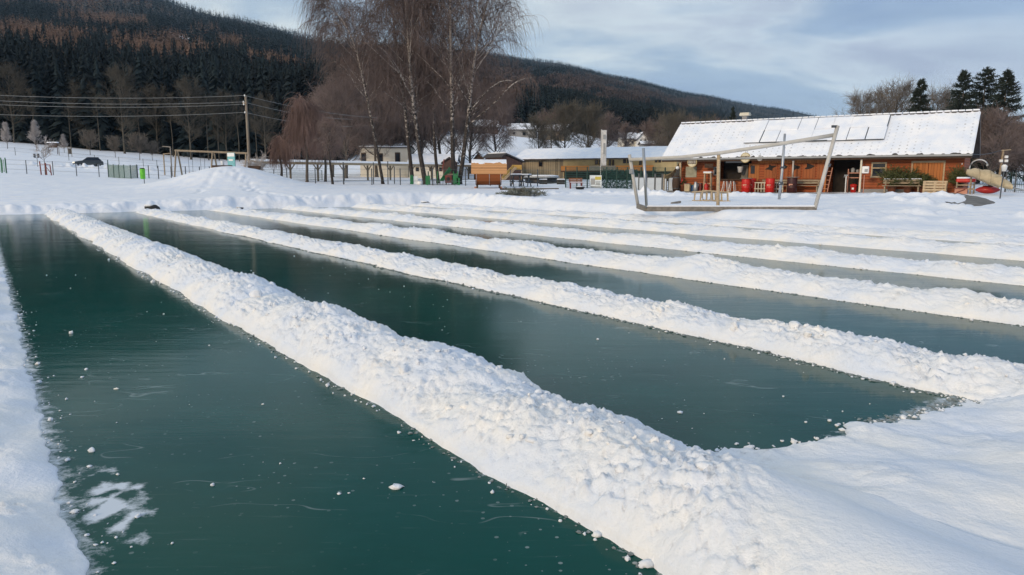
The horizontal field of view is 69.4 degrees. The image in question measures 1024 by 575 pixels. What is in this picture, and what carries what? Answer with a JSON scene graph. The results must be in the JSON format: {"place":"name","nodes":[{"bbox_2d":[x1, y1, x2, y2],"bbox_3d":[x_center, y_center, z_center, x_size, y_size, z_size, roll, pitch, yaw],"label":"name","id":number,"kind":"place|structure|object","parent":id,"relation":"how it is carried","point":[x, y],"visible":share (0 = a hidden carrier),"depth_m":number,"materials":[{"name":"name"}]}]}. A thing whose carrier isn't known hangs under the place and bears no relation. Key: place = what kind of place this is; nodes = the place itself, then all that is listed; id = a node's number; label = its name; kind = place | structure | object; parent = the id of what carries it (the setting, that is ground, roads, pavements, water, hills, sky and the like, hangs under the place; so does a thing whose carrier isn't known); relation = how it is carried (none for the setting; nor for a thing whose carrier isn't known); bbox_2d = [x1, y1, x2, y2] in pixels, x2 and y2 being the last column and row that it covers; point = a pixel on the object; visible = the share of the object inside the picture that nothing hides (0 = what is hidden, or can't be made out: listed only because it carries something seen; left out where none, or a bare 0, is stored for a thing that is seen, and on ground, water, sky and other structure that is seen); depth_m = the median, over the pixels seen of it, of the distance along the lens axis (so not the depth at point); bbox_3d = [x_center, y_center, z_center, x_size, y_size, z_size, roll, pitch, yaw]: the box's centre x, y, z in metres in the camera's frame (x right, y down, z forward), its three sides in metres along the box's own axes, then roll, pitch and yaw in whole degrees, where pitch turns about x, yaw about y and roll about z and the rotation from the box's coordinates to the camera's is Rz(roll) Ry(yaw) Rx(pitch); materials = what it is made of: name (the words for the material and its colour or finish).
{"place":"outdoors","nodes":[
{"label":"outdoors","id":0,"kind":"place"},
{"bbox_2d":[0,0,1020,171],"bbox_3d":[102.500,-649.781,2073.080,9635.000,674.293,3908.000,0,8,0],"label":"forest hill","id":1,"kind":"structure","parent":0,"point":[526,139],"depth_m":1253.26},
{"bbox_2d":[0,0,819,159],"bbox_3d":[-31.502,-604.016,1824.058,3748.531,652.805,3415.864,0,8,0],"label":"hill forest","id":2,"kind":"object","parent":1,"relation":"on","point":[53,49],"visible":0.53,"depth_m":303.67,"materials":[{"name":"plant"}]},
{"bbox_2d":[507,123,537,137],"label":"house","id":3,"kind":"structure","parent":1,"relation":"on","point":[519,134],"depth_m":221.42,"materials":[{"name":"paint"}]},
{"bbox_2d":[0,205,1023,574],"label":"pond ice","id":4,"kind":"structure","parent":0,"point":[168,413],"depth_m":6.36,"materials":[{"name":"ice"}]},
{"bbox_2d":[0,267,89,574],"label":"shore snow","id":5,"kind":"structure","parent":4,"relation":"on","point":[37,536],"depth_m":4.33,"materials":[{"name":"snow"}]},
{"bbox_2d":[13,204,1023,574],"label":"snow crumbs","id":6,"kind":"object","parent":4,"relation":"on","point":[403,368],"visible":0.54,"depth_m":5.92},
{"bbox_2d":[44,208,1023,574],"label":"snow ridge","id":7,"kind":"structure","parent":4,"relation":"on","point":[730,514],"depth_m":4.17,"materials":[{"name":"snow"}]},
{"bbox_2d":[81,228,1021,574],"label":"ice crumbs","id":8,"kind":"object","parent":4,"relation":"on","point":[893,418],"visible":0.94,"depth_m":6.97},
{"bbox_2d":[136,208,1023,400],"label":"snow ridge","id":9,"kind":"structure","parent":4,"relation":"on","point":[891,360],"depth_m":8.28,"materials":[{"name":"snow"}]},
{"bbox_2d":[210,206,1023,325],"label":"snow ridge","id":10,"kind":"structure","parent":4,"relation":"on","point":[983,306],"depth_m":12.80,"materials":[{"name":"snow"}]},
{"bbox_2d":[278,204,1023,285],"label":"snow ridge","id":11,"kind":"structure","parent":4,"relation":"on","point":[999,273],"depth_m":17.15,"materials":[{"name":"snow"}]},
{"bbox_2d":[713,394,1023,549],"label":"shore snow","id":12,"kind":"structure","parent":4,"relation":"on","point":[961,467],"depth_m":4.45,"materials":[{"name":"snow"}]},
{"bbox_2d":[0,141,1023,235],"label":"snow field","id":13,"kind":"structure","parent":0,"point":[33,190],"depth_m":46.27,"materials":[{"name":"snow"}]},
{"bbox_2d":[0,57,38,142],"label":"forest edge tree","id":14,"kind":"object","parent":13,"relation":"on","point":[5,69],"visible":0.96,"depth_m":182.71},
{"bbox_2d":[28,120,46,147],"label":"young tree","id":15,"kind":"object","parent":13,"relation":"on","point":[34,134],"visible":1,"depth_m":142.91,"materials":[{"name":"grey plant"}]},
{"bbox_2d":[29,136,55,174],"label":"young tree","id":16,"kind":"object","parent":13,"relation":"on","point":[46,146],"visible":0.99,"depth_m":82.42,"materials":[{"name":"grey plant"}]},
{"bbox_2d":[62,76,95,148],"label":"forest edge tree","id":17,"kind":"object","parent":13,"relation":"on","point":[77,94],"visible":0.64,"depth_m":185.00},
{"bbox_2d":[73,157,103,166],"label":"parked car","id":18,"kind":"object","parent":13,"relation":"on","point":[89,160],"visible":0.62,"depth_m":109.97,"materials":[{"name":"paint"}]},
{"bbox_2d":[78,128,100,154],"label":"young tree","id":19,"kind":"object","parent":13,"relation":"on","point":[91,137],"visible":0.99,"depth_m":144.81,"materials":[{"name":"brown plant"}]},
{"bbox_2d":[87,86,103,150],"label":"forest edge tree","id":20,"kind":"object","parent":13,"relation":"on","point":[95,105],"visible":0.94,"depth_m":181.28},
{"bbox_2d":[105,135,122,156],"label":"young tree","id":21,"kind":"object","parent":13,"relation":"on","point":[115,142],"visible":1,"depth_m":142.97,"materials":[{"name":"brown plant"}]},
{"bbox_2d":[107,160,136,178],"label":"fence","id":22,"kind":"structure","parent":13,"relation":"on","point":[119,168],"depth_m":82.73,"materials":[{"name":"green metal"}]},
{"bbox_2d":[97,61,149,153],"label":"forest edge tree","id":23,"kind":"object","parent":13,"relation":"on","point":[114,74],"visible":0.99,"depth_m":173.34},
{"bbox_2d":[122,131,149,159],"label":"young tree","id":24,"kind":"object","parent":13,"relation":"on","point":[134,138],"visible":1,"depth_m":140.12,"materials":[{"name":"brown plant"}]},
{"bbox_2d":[136,79,174,153],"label":"forest edge tree","id":25,"kind":"object","parent":13,"relation":"on","point":[155,101],"visible":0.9,"depth_m":186.71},
{"bbox_2d":[166,72,213,159],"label":"forest edge tree","id":26,"kind":"object","parent":13,"relation":"on","point":[183,89],"visible":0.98,"depth_m":171.86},
{"bbox_2d":[195,87,213,159],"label":"forest edge tree","id":27,"kind":"object","parent":13,"relation":"on","point":[205,105],"visible":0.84,"depth_m":175.53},
{"bbox_2d":[174,150,246,176],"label":"swing frame","id":28,"kind":"object","parent":13,"relation":"on","point":[178,151],"visible":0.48,"depth_m":82.60,"materials":[{"name":"brown wood"}]},
{"bbox_2d":[203,89,244,159],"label":"forest edge tree","id":29,"kind":"object","parent":13,"relation":"on","point":[225,99],"visible":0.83,"depth_m":181.59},
{"bbox_2d":[224,93,244,161],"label":"forest edge tree","id":30,"kind":"object","parent":13,"relation":"on","point":[237,97],"visible":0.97,"depth_m":177.82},
{"bbox_2d":[242,94,250,162],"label":"utility pole","id":31,"kind":"object","parent":13,"relation":"on","point":[247,128],"visible":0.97,"depth_m":78.29,"materials":[{"name":"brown wood"}]},
{"bbox_2d":[238,149,272,170],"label":"shrub","id":32,"kind":"object","parent":13,"relation":"on","point":[261,164],"visible":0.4,"depth_m":76.01,"materials":[{"name":"grey plant"}]},
{"bbox_2d":[249,91,282,158],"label":"forest edge tree","id":33,"kind":"object","parent":13,"relation":"on","point":[266,112],"visible":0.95,"depth_m":173.88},
{"bbox_2d":[266,132,294,175],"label":"weeping tree","id":34,"kind":"object","parent":13,"relation":"on","point":[276,156],"visible":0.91,"depth_m":78.29,"materials":[{"name":"brown plant"}]},
{"bbox_2d":[279,91,334,181],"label":"weeping tree","id":35,"kind":"object","parent":13,"relation":"on","point":[302,125],"visible":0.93,"depth_m":76.59,"materials":[{"name":"brown plant"}]},
{"bbox_2d":[282,80,364,176],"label":"bare tree","id":36,"kind":"object","parent":13,"relation":"on","point":[313,95],"visible":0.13,"depth_m":113.30,"materials":[{"name":"brown plant"}]},
{"bbox_2d":[302,113,345,181],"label":"weeping tree","id":37,"kind":"object","parent":13,"relation":"on","point":[325,165],"visible":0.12,"depth_m":82.72,"materials":[{"name":"brown plant"}]},
{"bbox_2d":[309,116,347,183],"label":"birch tree","id":38,"kind":"object","parent":13,"relation":"on","point":[327,132],"visible":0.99,"depth_m":68.70,"materials":[{"name":"plant"}]},
{"bbox_2d":[292,72,388,177],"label":"bare tree","id":39,"kind":"object","parent":13,"relation":"on","point":[343,104],"visible":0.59,"depth_m":104.43,"materials":[{"name":"brown plant"}]},
{"bbox_2d":[292,0,415,183],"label":"birch tree","id":40,"kind":"object","parent":13,"relation":"on","point":[327,25],"visible":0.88,"depth_m":68.90,"materials":[{"name":"brown plant"}]},
{"bbox_2d":[315,71,394,160],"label":"bare tree","id":41,"kind":"object","parent":13,"relation":"on","point":[353,149],"visible":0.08,"depth_m":123.72,"materials":[{"name":"brown plant"}]},
{"bbox_2d":[247,159,470,180],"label":"wooden canopy","id":42,"kind":"object","parent":13,"relation":"on","point":[383,163],"visible":0.45,"depth_m":91.45,"materials":[{"name":"brown wood"}]},
{"bbox_2d":[334,68,414,176],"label":"bare tree","id":43,"kind":"object","parent":13,"relation":"on","point":[387,132],"visible":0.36,"depth_m":114.05,"materials":[{"name":"brown plant"}]},
{"bbox_2d":[359,145,414,176],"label":"cream house","id":44,"kind":"structure","parent":13,"relation":"on","point":[395,152],"depth_m":116.28,"materials":[{"name":"paint"}]},
{"bbox_2d":[334,0,457,175],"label":"birch tree","id":45,"kind":"object","parent":13,"relation":"on","point":[406,118],"visible":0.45,"depth_m":71.04,"materials":[{"name":"brown plant"}]},
{"bbox_2d":[337,0,471,184],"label":"birch tree","id":46,"kind":"object","parent":13,"relation":"on","point":[413,109],"visible":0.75,"depth_m":67.70,"materials":[{"name":"brown plant"}]},
{"bbox_2d":[369,68,459,153],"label":"bare tree","id":47,"kind":"object","parent":13,"relation":"on","point":[411,130],"visible":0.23,"depth_m":117.11,"materials":[{"name":"brown plant"}]},
{"bbox_2d":[286,168,564,185],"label":"wire fence","id":48,"kind":"object","parent":13,"relation":"on","point":[465,175],"visible":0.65,"depth_m":66.16,"materials":[{"name":"metal"}]},
{"bbox_2d":[383,0,479,183],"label":"birch tree","id":49,"kind":"object","parent":13,"relation":"on","point":[435,151],"visible":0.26,"depth_m":72.75,"materials":[{"name":"brown plant"}]},
{"bbox_2d":[392,73,472,156],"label":"bare tree","id":50,"kind":"object","parent":13,"relation":"on","point":[456,123],"visible":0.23,"depth_m":118.16,"materials":[{"name":"brown plant"}]},
{"bbox_2d":[407,154,459,177],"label":"white cottage","id":51,"kind":"structure","parent":13,"relation":"on","point":[426,158],"depth_m":110.96,"materials":[{"name":"beige paint"}]},
{"bbox_2d":[425,159,459,184],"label":"play unit","id":52,"kind":"object","parent":13,"relation":"on","point":[446,176],"visible":0.8,"depth_m":68.02,"materials":[{"name":"green paint"}]},
{"bbox_2d":[375,0,512,184],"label":"birch tree","id":53,"kind":"object","parent":13,"relation":"on","point":[452,105],"visible":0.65,"depth_m":68.80,"materials":[{"name":"brown plant"}]},
{"bbox_2d":[428,66,480,151],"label":"bare tree","id":54,"kind":"object","parent":13,"relation":"on","point":[446,141],"visible":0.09,"depth_m":133.03,"materials":[{"name":"brown plant"}]},
{"bbox_2d":[406,0,549,183],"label":"birch tree","id":55,"kind":"object","parent":13,"relation":"on","point":[501,26],"visible":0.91,"depth_m":68.84,"materials":[{"name":"brown plant"}]},
{"bbox_2d":[442,77,521,173],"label":"bare tree","id":56,"kind":"object","parent":13,"relation":"on","point":[476,127],"visible":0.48,"depth_m":122.94,"materials":[{"name":"brown plant"}]},
{"bbox_2d":[471,159,506,187],"bbox_3d":[-1.905,-9.416,61.280,2.900,2.391,2.134,0,8,-2],"label":"wooden hut","id":57,"kind":"object","parent":13,"relation":"on","point":[488,172],"visible":0.98,"depth_m":60.38,"materials":[{"name":"brown wood"}]},
{"bbox_2d":[470,86,524,153],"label":"bare tree","id":58,"kind":"object","parent":13,"relation":"on","point":[505,137],"visible":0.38,"depth_m":129.10,"materials":[{"name":"brown plant"}]},
{"bbox_2d":[483,152,524,179],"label":"brown shed","id":59,"kind":"structure","parent":13,"relation":"on","point":[511,159],"depth_m":97.81,"materials":[{"name":"wood"}]},
{"bbox_2d":[496,185,547,195],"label":"fir branches","id":60,"kind":"object","parent":13,"relation":"on","point":[524,192],"visible":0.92,"depth_m":47.36,"materials":[{"name":"green plant"}]},
{"bbox_2d":[518,111,560,148],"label":"bare tree","id":61,"kind":"object","parent":13,"relation":"on","point":[542,134],"visible":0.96,"depth_m":146.74,"materials":[{"name":"brown plant"}]},
{"bbox_2d":[524,175,559,183],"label":"picnic table","id":62,"kind":"object","parent":13,"relation":"on","point":[550,178],"visible":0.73,"depth_m":77.63,"materials":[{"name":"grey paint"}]},
{"bbox_2d":[534,108,562,147],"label":"bare tree","id":63,"kind":"object","parent":13,"relation":"on","point":[551,122],"visible":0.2,"depth_m":168.11,"materials":[{"name":"brown plant"}]},
{"bbox_2d":[536,95,587,147],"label":"bare tree","id":64,"kind":"object","parent":13,"relation":"on","point":[565,112],"visible":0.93,"depth_m":153.68,"materials":[{"name":"brown plant"}]},
{"bbox_2d":[561,96,612,147],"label":"bare tree","id":65,"kind":"object","parent":13,"relation":"on","point":[590,122],"visible":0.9,"depth_m":155.52,"materials":[{"name":"brown plant"}]},
{"bbox_2d":[516,146,678,179],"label":"yellow house","id":66,"kind":"structure","parent":13,"relation":"on","point":[550,161],"depth_m":101.42,"materials":[{"name":"paint"}]},
{"bbox_2d":[600,129,606,174],"bbox_3d":[7.559,-10.512,61.105,0.482,4.996,0.131,0,8,0],"label":"banner flag","id":67,"kind":"object","parent":13,"relation":"on","point":[603,145],"visible":0.98,"depth_m":60.92,"materials":[{"name":"white fabric"}]},
{"bbox_2d":[592,110,624,146],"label":"bare tree","id":68,"kind":"object","parent":13,"relation":"on","point":[610,141],"visible":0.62,"depth_m":170.69,"materials":[{"name":"brown plant"}]},
{"bbox_2d":[601,168,638,187],"bbox_3d":[9.157,-9.204,62.816,3.397,1.918,0.993,2,9,12],"label":"netting screen","id":69,"kind":"object","parent":13,"relation":"on","point":[623,175],"visible":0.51,"depth_m":62.78,"materials":[{"name":"green fabric"}]},
{"bbox_2d":[565,167,675,188],"bbox_3d":[8.689,-8.633,59.300,10.428,2.197,0.968,7,11,41],"label":"fence","id":70,"kind":"object","parent":13,"relation":"on","point":[629,177],"visible":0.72,"depth_m":60.12,"materials":[{"name":"green metal"}]},
{"bbox_2d":[590,175,601,187],"bbox_3d":[6.851,-8.687,60.575,1.000,1.000,0.043,3,9,20],"label":"poster","id":71,"kind":"object","parent":70,"relation":"attached to","point":[595,181],"visible":1,"depth_m":60.55,"materials":[{"name":"paper"}]},
{"bbox_2d":[616,120,639,146],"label":"bare tree","id":72,"kind":"object","parent":13,"relation":"on","point":[625,129],"visible":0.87,"depth_m":181.78,"materials":[{"name":"brown plant"}]},
{"bbox_2d":[633,115,670,145],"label":"bare tree","id":73,"kind":"object","parent":13,"relation":"on","point":[648,129],"visible":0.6,"depth_m":174.53,"materials":[{"name":"brown plant"}]},
{"bbox_2d":[645,104,694,145],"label":"bare tree","id":74,"kind":"object","parent":13,"relation":"on","point":[675,123],"visible":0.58,"depth_m":146.16,"materials":[{"name":"brown plant"}]},
{"bbox_2d":[353,202,1023,260],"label":"snow ridge","id":75,"kind":"structure","parent":13,"relation":"on","point":[1002,250],"depth_m":21.66,"materials":[{"name":"snow"}]},
{"bbox_2d":[408,203,1023,245],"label":"snow ridge","id":76,"kind":"structure","parent":13,"relation":"on","point":[985,237],"depth_m":26.25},
{"bbox_2d":[628,125,839,210],"bbox_3d":[9.414,-5.338,33.414,8.403,3.569,5.031,0,8,0],"label":"metal frame","id":77,"kind":"object","parent":13,"relation":"on","point":[716,207],"visible":0.99,"depth_m":31.28,"materials":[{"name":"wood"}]},
{"bbox_2d":[778,134,785,198],"bbox_3d":[14.412,-6.345,39.474,0.295,3.666,0.225,0,8,0],"label":"metal pole","id":78,"kind":"object","parent":13,"relation":"on","point":[780,182],"visible":0.92,"depth_m":39.46,"materials":[{"name":"metal"}]},
{"bbox_2d":[662,109,980,192],"bbox_3d":[20.470,-9.114,50.421,19.140,5.950,6.868,6,10,35],"label":"wooden chalet","id":79,"kind":"object","parent":13,"relation":"on","point":[938,144],"visible":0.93,"depth_m":48.11,"materials":[{"name":"wood"}]},
{"bbox_2d":[748,164,758,190],"bbox_3d":[16.510,-7.523,50.603,0.655,1.865,0.080,6,10,35],"label":"door","id":80,"kind":"structure","parent":79,"relation":"in","point":[753,168],"depth_m":50.51,"materials":[{"name":"brown wood"}]},
{"bbox_2d":[870,162,886,177],"bbox_3d":[22.871,-7.326,46.100,0.908,0.947,0.170,6,10,35],"label":"window","id":81,"kind":"structure","parent":79,"relation":"in","point":[875,166],"depth_m":46.11,"materials":[{"name":"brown wood"}]},
{"bbox_2d":[912,163,928,188],"bbox_3d":[24.763,-6.786,44.884,0.816,1.587,0.080,6,10,35],"label":"barn door","id":82,"kind":"structure","parent":79,"relation":"in","point":[923,168],"depth_m":44.77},
{"bbox_2d":[927,163,943,188],"bbox_3d":[25.430,-6.715,44.422,0.744,1.570,0.080,6,10,35],"label":"barn door","id":83,"kind":"structure","parent":79,"relation":"in","point":[936,169],"depth_m":44.33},
{"bbox_2d":[834,84,891,116],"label":"bare tree","id":84,"kind":"object","parent":13,"relation":"on","point":[856,103],"visible":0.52,"depth_m":89.68,"materials":[{"name":"grey plant"}]},
{"bbox_2d":[849,81,905,113],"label":"bare tree","id":85,"kind":"object","parent":13,"relation":"on","point":[886,103],"visible":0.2,"depth_m":91.77,"materials":[{"name":"grey plant"}]},
{"bbox_2d":[876,163,908,191],"bbox_3d":[23.188,-6.691,45.140,1.944,1.851,2.371,6,10,35],"label":"potted bush","id":86,"kind":"object","parent":13,"relation":"on","point":[887,172],"visible":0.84,"depth_m":44.94,"materials":[{"name":"green plant"}]},
{"bbox_2d":[865,72,937,114],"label":"bare tree","id":87,"kind":"object","parent":13,"relation":"on","point":[906,90],"visible":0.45,"depth_m":88.43,"materials":[{"name":"grey plant"}]},
{"bbox_2d":[882,178,921,192],"bbox_3d":[23.400,-6.099,44.402,2.100,0.889,0.510,6,10,35],"label":"bench","id":88,"kind":"object","parent":13,"relation":"on","point":[913,179],"visible":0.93,"depth_m":44.40,"materials":[{"name":"brown wood"}]},
{"bbox_2d":[889,165,926,192],"bbox_3d":[23.730,-6.563,44.600,2.542,1.731,2.149,6,10,35],"label":"potted bush","id":89,"kind":"object","parent":13,"relation":"on","point":[909,176],"visible":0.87,"depth_m":44.51,"materials":[{"name":"green plant"}]},
{"bbox_2d":[906,77,934,113],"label":"spruce tree","id":90,"kind":"object","parent":13,"relation":"on","point":[918,91],"visible":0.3,"depth_m":75.69,"materials":[{"name":"green plant"}]},
{"bbox_2d":[911,173,937,192],"bbox_3d":[24.630,-6.259,44.251,1.608,1.213,1.595,3,9,20],"label":"potted bush","id":91,"kind":"object","parent":13,"relation":"on","point":[927,176],"visible":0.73,"depth_m":44.08,"materials":[{"name":"green plant"}]},
{"bbox_2d":[905,80,964,112],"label":"bare tree","id":92,"kind":"object","parent":13,"relation":"on","point":[945,95],"visible":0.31,"depth_m":92.27,"materials":[{"name":"grey plant"}]},
{"bbox_2d":[922,181,947,192],"bbox_3d":[24.675,-5.839,43.137,1.201,0.760,0.625,6,10,35],"label":"pallet box","id":93,"kind":"object","parent":13,"relation":"on","point":[936,183],"visible":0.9,"depth_m":42.92,"materials":[{"name":"brown wood"}]},
{"bbox_2d":[945,163,972,190],"bbox_3d":[26.081,-6.363,43.088,1.763,1.716,1.705,6,10,35],"label":"potted bush","id":94,"kind":"object","parent":13,"relation":"on","point":[958,172],"visible":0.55,"depth_m":43.07,"materials":[{"name":"green plant"}]},
{"bbox_2d":[942,69,990,184],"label":"spruce tree","id":95,"kind":"object","parent":13,"relation":"on","point":[962,78],"visible":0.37,"depth_m":69.77,"materials":[{"name":"green plant"}]},
{"bbox_2d":[958,66,1002,183],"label":"pine tree","id":96,"kind":"object","parent":13,"relation":"on","point":[982,98],"visible":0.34,"depth_m":71.65,"materials":[{"name":"green plant"}]},
{"bbox_2d":[975,185,999,193],"bbox_3d":[25.887,-5.332,40.253,1.150,0.449,0.660,3,9,20],"label":"red kayak","id":97,"kind":"object","parent":13,"relation":"on","point":[987,189],"visible":0.98,"depth_m":40.05,"materials":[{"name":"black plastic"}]},
{"bbox_2d":[966,168,1012,193],"bbox_3d":[25.436,-5.622,39.503,0.919,1.524,3.511,0,8,0],"label":"covered boat","id":98,"kind":"object","parent":13,"relation":"on","point":[989,177],"visible":0.93,"depth_m":39.09,"materials":[{"name":"beige fabric"}]},
{"bbox_2d":[970,101,1023,184],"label":"bare tree","id":99,"kind":"object","parent":13,"relation":"on","point":[999,120],"visible":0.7,"depth_m":60.14,"materials":[{"name":"brown plant"}]},
{"bbox_2d":[970,69,1023,181],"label":"spruce tree","id":100,"kind":"object","parent":13,"relation":"on","point":[1009,81],"visible":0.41,"depth_m":67.75,"materials":[{"name":"green plant"}]},
{"bbox_2d":[984,114,1023,182],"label":"bare tree","id":101,"kind":"object","parent":13,"relation":"on","point":[1017,124],"visible":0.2,"depth_m":66.70,"materials":[{"name":"brown plant"}]},
{"bbox_2d":[1008,122,1023,171],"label":"bare tree","id":102,"kind":"object","parent":13,"relation":"on","point":[1018,159],"visible":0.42,"depth_m":65.36,"materials":[{"name":"brown plant"}]},
{"bbox_2d":[169,0,1023,165],"label":"sky","id":103,"kind":"structure","parent":0,"point":[802,56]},
{"bbox_2d":[667,191,849,193],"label":"terrace","id":104,"kind":"structure","parent":0,"point":[751,192],"depth_m":48.30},
{"bbox_2d":[786,177,798,192],"bbox_3d":[18.080,-6.635,47.748,0.840,1.005,0.840,6,10,35],"label":"oil drum","id":105,"kind":"object","parent":104,"relation":"on","point":[791,184],"visible":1,"depth_m":47.50,"materials":[{"name":"red metal"}]},
{"bbox_2d":[946,193,994,205],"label":"cleared path","id":106,"kind":"structure","parent":0,"point":[975,201],"depth_m":34.15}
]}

